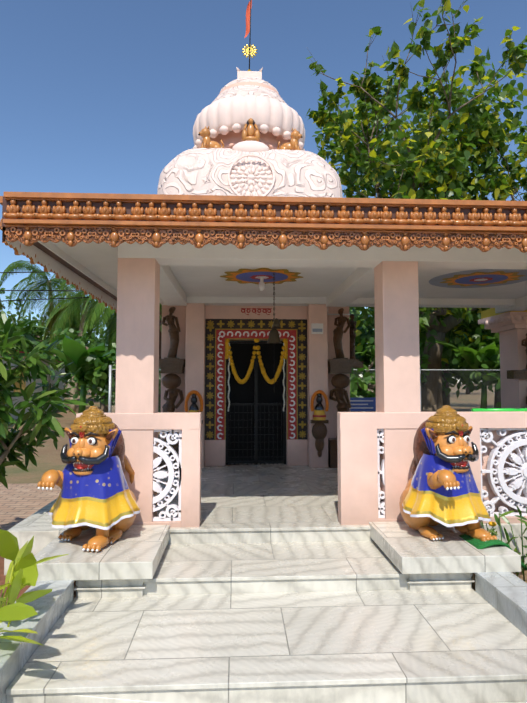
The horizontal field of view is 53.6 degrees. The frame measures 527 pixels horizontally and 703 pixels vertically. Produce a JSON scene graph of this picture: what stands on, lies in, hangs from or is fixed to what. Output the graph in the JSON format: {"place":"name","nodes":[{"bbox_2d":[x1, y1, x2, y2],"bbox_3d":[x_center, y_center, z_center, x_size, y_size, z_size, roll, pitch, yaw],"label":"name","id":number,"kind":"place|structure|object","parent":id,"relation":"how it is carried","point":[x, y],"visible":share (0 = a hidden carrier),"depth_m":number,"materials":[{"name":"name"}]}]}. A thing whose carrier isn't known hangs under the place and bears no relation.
{"place":"outdoors","nodes":[
{"label":"outdoors","id":0,"kind":"place"},
{"bbox_2d":[0,483,75,587],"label":"paver path","id":1,"kind":"structure","parent":0,"point":[19,503],"depth_m":7.38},
{"bbox_2d":[0,556,75,604],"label":"tree bed soil","id":2,"kind":"structure","parent":1,"relation":"on","point":[2,582],"depth_m":4.33,"materials":[{"name":"soil"}]},
{"bbox_2d":[0,309,88,488],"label":"bush","id":3,"kind":"object","parent":1,"relation":"on","point":[11,336],"depth_m":4.74,"materials":[{"name":"green plant"}]},
{"bbox_2d":[0,260,85,355],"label":"coconut palm","id":4,"kind":"object","parent":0,"point":[20,265],"depth_m":37.37,"materials":[{"name":"green plant"}]},
{"bbox_2d":[0,271,89,300],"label":"overhead cables","id":5,"kind":"object","parent":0,"point":[39,290],"visible":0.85,"depth_m":10.95,"materials":[{"name":"metal"}]},
{"bbox_2d":[40,280,115,411],"bbox_3d":[-10.205,-0.337,29.664,5.406,7.510,5.597,0,-3,-3],"label":"coconut palm","id":6,"kind":"object","parent":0,"point":[54,319],"depth_m":29.49,"materials":[{"name":"green plant"}]},
{"bbox_2d":[82,295,161,412],"bbox_3d":[-5.596,-0.197,23.799,5.104,6.573,5.416,0,-3,-3],"label":"coconut palm","id":7,"kind":"object","parent":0,"point":[100,308],"depth_m":22.63,"materials":[{"name":"green plant"}]},
{"bbox_2d":[228,343,283,460],"bbox_3d":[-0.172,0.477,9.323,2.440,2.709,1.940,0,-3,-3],"label":"metal gate","id":8,"kind":"structure","parent":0,"point":[242,354],"depth_m":8.33,"materials":[{"name":"black metal"}]},
{"bbox_2d":[0,383,526,599],"bbox_3d":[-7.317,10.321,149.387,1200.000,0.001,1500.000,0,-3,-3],"label":"ground","id":9,"kind":"structure","parent":0,"point":[48,457],"depth_m":13.73,"materials":[{"name":"brown soil"}]},
{"bbox_2d":[0,288,24,321],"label":"tree","id":10,"kind":"object","parent":9,"relation":"on","point":[7,297],"visible":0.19,"depth_m":58.84,"materials":[{"name":"green plant"}]},
{"bbox_2d":[0,349,64,418],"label":"white building","id":11,"kind":"structure","parent":9,"relation":"on","point":[40,389],"depth_m":25.77,"materials":[{"name":"white paint"}]},
{"bbox_2d":[7,301,104,384],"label":"tree","id":12,"kind":"object","parent":9,"relation":"on","point":[37,331],"depth_m":42.07,"materials":[{"name":"green plant"}]},
{"bbox_2d":[32,335,114,412],"bbox_3d":[-4.553,1.070,13.084,2.180,2.779,2.701,0,-3,-3],"label":"banana plant","id":13,"kind":"object","parent":9,"relation":"on","point":[75,352],"depth_m":12.84,"materials":[{"name":"green plant"}]},
{"bbox_2d":[38,323,115,412],"bbox_3d":[-5.733,0.863,19.935,5.140,4.034,4.849,0,-3,-3],"label":"tree","id":14,"kind":"object","parent":9,"relation":"on","point":[81,341],"depth_m":19.25,"materials":[{"name":"green plant"}]},
{"bbox_2d":[71,325,161,411],"bbox_3d":[-2.849,0.892,14.313,4.098,3.384,3.933,0,-3,-3],"label":"tree","id":15,"kind":"object","parent":9,"relation":"on","point":[100,373],"depth_m":12.89,"materials":[{"name":"green plant"}]},
{"bbox_2d":[0,491,526,645],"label":"plants","id":16,"kind":"object","parent":9,"relation":"on","point":[25,571],"depth_m":3.00,"materials":[{"name":"green plant"}]},
{"bbox_2d":[108,365,499,412],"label":"fence posts","id":17,"kind":"object","parent":9,"relation":"on","point":[110,389],"visible":0.23,"depth_m":11.94,"materials":[{"name":"grey metal"}]},
{"bbox_2d":[111,370,500,436],"bbox_3d":[6.078,1.415,12.376,19.200,1.950,0.001,0,-3,-3],"label":"chain link fence","id":18,"kind":"object","parent":17,"relation":"attached to","point":[421,390],"visible":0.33,"depth_m":12.30,"materials":[{"name":"grey metal"}]},
{"bbox_2d":[349,307,372,330],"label":"tree","id":19,"kind":"object","parent":9,"relation":"on","point":[352,311],"depth_m":38.68,"materials":[{"name":"green plant"}]},
{"bbox_2d":[349,307,374,343],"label":"tree","id":20,"kind":"object","parent":9,"relation":"on","point":[350,308],"depth_m":23.83,"materials":[{"name":"green plant"}]},
{"bbox_2d":[350,337,430,411],"bbox_3d":[2.896,1.024,12.929,3.102,2.945,3.067,0,-3,-3],"label":"tree","id":21,"kind":"object","parent":9,"relation":"on","point":[364,392],"depth_m":12.40,"materials":[{"name":"green plant"}]},
{"bbox_2d":[352,308,499,405],"bbox_3d":[7.239,-1.106,22.572,9.408,8.231,8.180,0,-3,-3],"label":"tree","id":22,"kind":"object","parent":9,"relation":"on","point":[455,375],"depth_m":21.23,"materials":[{"name":"green plant"}]},
{"bbox_2d":[427,339,498,407],"bbox_3d":[5.647,1.073,13.818,2.440,2.858,2.348,0,-3,-3],"label":"banana plant","id":23,"kind":"object","parent":9,"relation":"on","point":[471,358],"depth_m":13.66,"materials":[{"name":"green plant"}]},
{"bbox_2d":[445,312,497,372],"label":"tree","id":24,"kind":"object","parent":9,"relation":"on","point":[471,327],"visible":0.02,"depth_m":17.67,"materials":[{"name":"green plant"}]},
{"bbox_2d":[449,335,500,407],"bbox_3d":[12.411,-1.546,26.343,11.261,9.598,10.656,0,-3,-3],"label":"tree","id":25,"kind":"object","parent":9,"relation":"on","point":[474,387],"depth_m":26.35,"materials":[{"name":"green plant"}]},
{"bbox_2d":[452,327,500,406],"bbox_3d":[6.913,0.678,14.337,3.882,3.824,4.432,0,-3,-3],"label":"tree","id":26,"kind":"object","parent":9,"relation":"on","point":[480,344],"visible":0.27,"depth_m":13.75,"materials":[{"name":"green plant"}]},
{"bbox_2d":[467,331,494,338],"bbox_3d":[7.282,0.907,14.770,2.642,3.299,2.322,0,-3,-3],"label":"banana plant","id":27,"kind":"object","parent":9,"relation":"on","point":[473,332],"visible":0.04,"depth_m":15.27,"materials":[{"name":"green plant"}]},
{"bbox_2d":[0,0,526,382],"label":"sky","id":28,"kind":"structure","parent":0,"point":[97,96],"materials":[{"name":"blue"}]},
{"bbox_2d":[4,463,526,702],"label":"tiled floor","id":29,"kind":"structure","parent":0,"point":[273,583],"depth_m":3.30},
{"bbox_2d":[160,305,349,466],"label":"sanctum walls","id":30,"kind":"structure","parent":29,"relation":"on","point":[296,452],"depth_m":8.12,"materials":[{"name":"pink paint"}]},
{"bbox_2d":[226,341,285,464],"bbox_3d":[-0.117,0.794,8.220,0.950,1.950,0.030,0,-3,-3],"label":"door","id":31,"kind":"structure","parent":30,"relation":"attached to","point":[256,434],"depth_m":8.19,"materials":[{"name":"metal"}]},
{"bbox_2d":[205,308,307,439],"bbox_3d":[-0.110,0.342,8.107,1.590,2.040,0.006,0,-3,-3],"label":"door frame","id":32,"kind":"object","parent":30,"relation":"attached to","point":[219,332],"visible":1,"depth_m":8.11,"materials":[{"name":"multicoloured paint"}]},
{"bbox_2d":[225,339,287,411],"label":"door garlands","id":33,"kind":"object","parent":30,"relation":"attached to","point":[283,356],"depth_m":8.05,"materials":[{"name":"yellow plant"}]},
{"bbox_2d":[158,307,362,469],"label":"statues","id":34,"kind":"object","parent":29,"relation":"on","point":[340,365],"visible":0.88,"depth_m":7.86,"materials":[{"name":"brown stone"}]},
{"bbox_2d":[0,572,526,702],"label":"marble kerbs","id":35,"kind":"structure","parent":29,"relation":"on","point":[504,594],"depth_m":3.27,"materials":[{"name":"grey stone"}]},
{"bbox_2d":[115,258,420,521],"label":"pillars","id":36,"kind":"structure","parent":29,"relation":"on","point":[397,350],"depth_m":4.81,"materials":[{"name":"pink paint"}]},
{"bbox_2d":[0,196,116,312],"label":"roof eave","id":37,"kind":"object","parent":36,"relation":"attached to","point":[50,256],"depth_m":5.34,"materials":[{"name":"paint"}]},
{"bbox_2d":[220,268,302,284],"bbox_3d":[-0.020,-0.912,6.402,1.040,0.008,1.040,0,-3,-3],"label":"ceiling medallion","id":38,"kind":"object","parent":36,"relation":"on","point":[245,276],"visible":0.9,"depth_m":6.34,"materials":[{"name":"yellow paint"}]},
{"bbox_2d":[3,192,526,252],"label":"decorative cornice","id":39,"kind":"structure","parent":36,"relation":"attached to","point":[160,220],"depth_m":4.11,"materials":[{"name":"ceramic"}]},
{"bbox_2d":[51,241,526,298],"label":"ceiling","id":40,"kind":"structure","parent":36,"relation":"on","point":[100,260],"depth_m":6.71,"materials":[{"name":"white paint"}]},
{"bbox_2d":[157,67,342,197],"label":"temple dome","id":41,"kind":"structure","parent":40,"relation":"on","point":[236,165],"depth_m":8.20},
{"bbox_2d":[242,0,256,70],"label":"flag","id":42,"kind":"object","parent":41,"relation":"on","point":[248,19],"visible":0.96,"depth_m":9.68,"materials":[{"name":"fabric"}]},
{"bbox_2d":[198,118,301,149],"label":"small statues","id":43,"kind":"object","parent":41,"relation":"on","point":[250,134],"visible":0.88,"depth_m":8.46,"materials":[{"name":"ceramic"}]},
{"bbox_2d":[429,269,526,287],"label":"ceiling medallion","id":44,"kind":"object","parent":40,"relation":"attached to","point":[477,278],"visible":1,"depth_m":6.49,"materials":[{"name":"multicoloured paint"}]},
{"bbox_2d":[118,242,526,312],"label":"porch ceiling beams","id":45,"kind":"structure","parent":36,"relation":"on","point":[354,286],"depth_m":4.94,"materials":[{"name":"white paint"}]},
{"bbox_2d":[34,521,520,597],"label":"statue pedestals","id":46,"kind":"object","parent":29,"relation":"on","point":[126,563],"visible":0.71,"depth_m":3.82,"materials":[{"name":"stone"}]},
{"bbox_2d":[37,406,139,551],"bbox_3d":[-1.377,0.979,4.286,0.710,1.072,0.867,0,-3,-3],"label":"guardian lion","id":47,"kind":"object","parent":46,"relation":"on","point":[96,492],"visible":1,"depth_m":4.05},
{"bbox_2d":[399,405,497,540],"bbox_3d":[1.476,0.985,4.390,0.704,1.072,0.869,2,-4,-31],"label":"guardian lion","id":48,"kind":"object","parent":46,"relation":"on","point":[441,487],"visible":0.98,"depth_m":4.17},
{"bbox_2d":[459,534,526,569],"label":"cloth","id":49,"kind":"object","parent":46,"relation":"on","point":[478,543],"visible":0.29,"depth_m":4.03,"materials":[{"name":"green fabric"}]},
{"bbox_2d":[76,411,526,526],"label":"low front walls","id":50,"kind":"structure","parent":29,"relation":"on","point":[357,469],"depth_m":4.74,"materials":[{"name":"pink paint"}]},
{"bbox_2d":[153,428,526,520],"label":"decorative lattice panel","id":51,"kind":"object","parent":50,"relation":"attached to","point":[517,477],"visible":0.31,"depth_m":4.82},
{"bbox_2d":[478,308,526,407],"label":"side shrine","id":52,"kind":"object","parent":29,"relation":"on","point":[510,327],"visible":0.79,"depth_m":8.76,"materials":[{"name":"pink paint"}]},
{"bbox_2d":[259,273,526,411],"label":"porch fittings","id":53,"kind":"object","parent":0,"point":[363,404],"visible":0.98,"depth_m":6.38,"materials":[{"name":"metal"}]},
{"bbox_2d":[305,0,526,410],"bbox_3d":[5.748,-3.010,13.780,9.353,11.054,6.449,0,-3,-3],"label":"peepal tree","id":54,"kind":"object","parent":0,"point":[433,148],"depth_m":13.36,"materials":[{"name":"green plant"}]}
]}

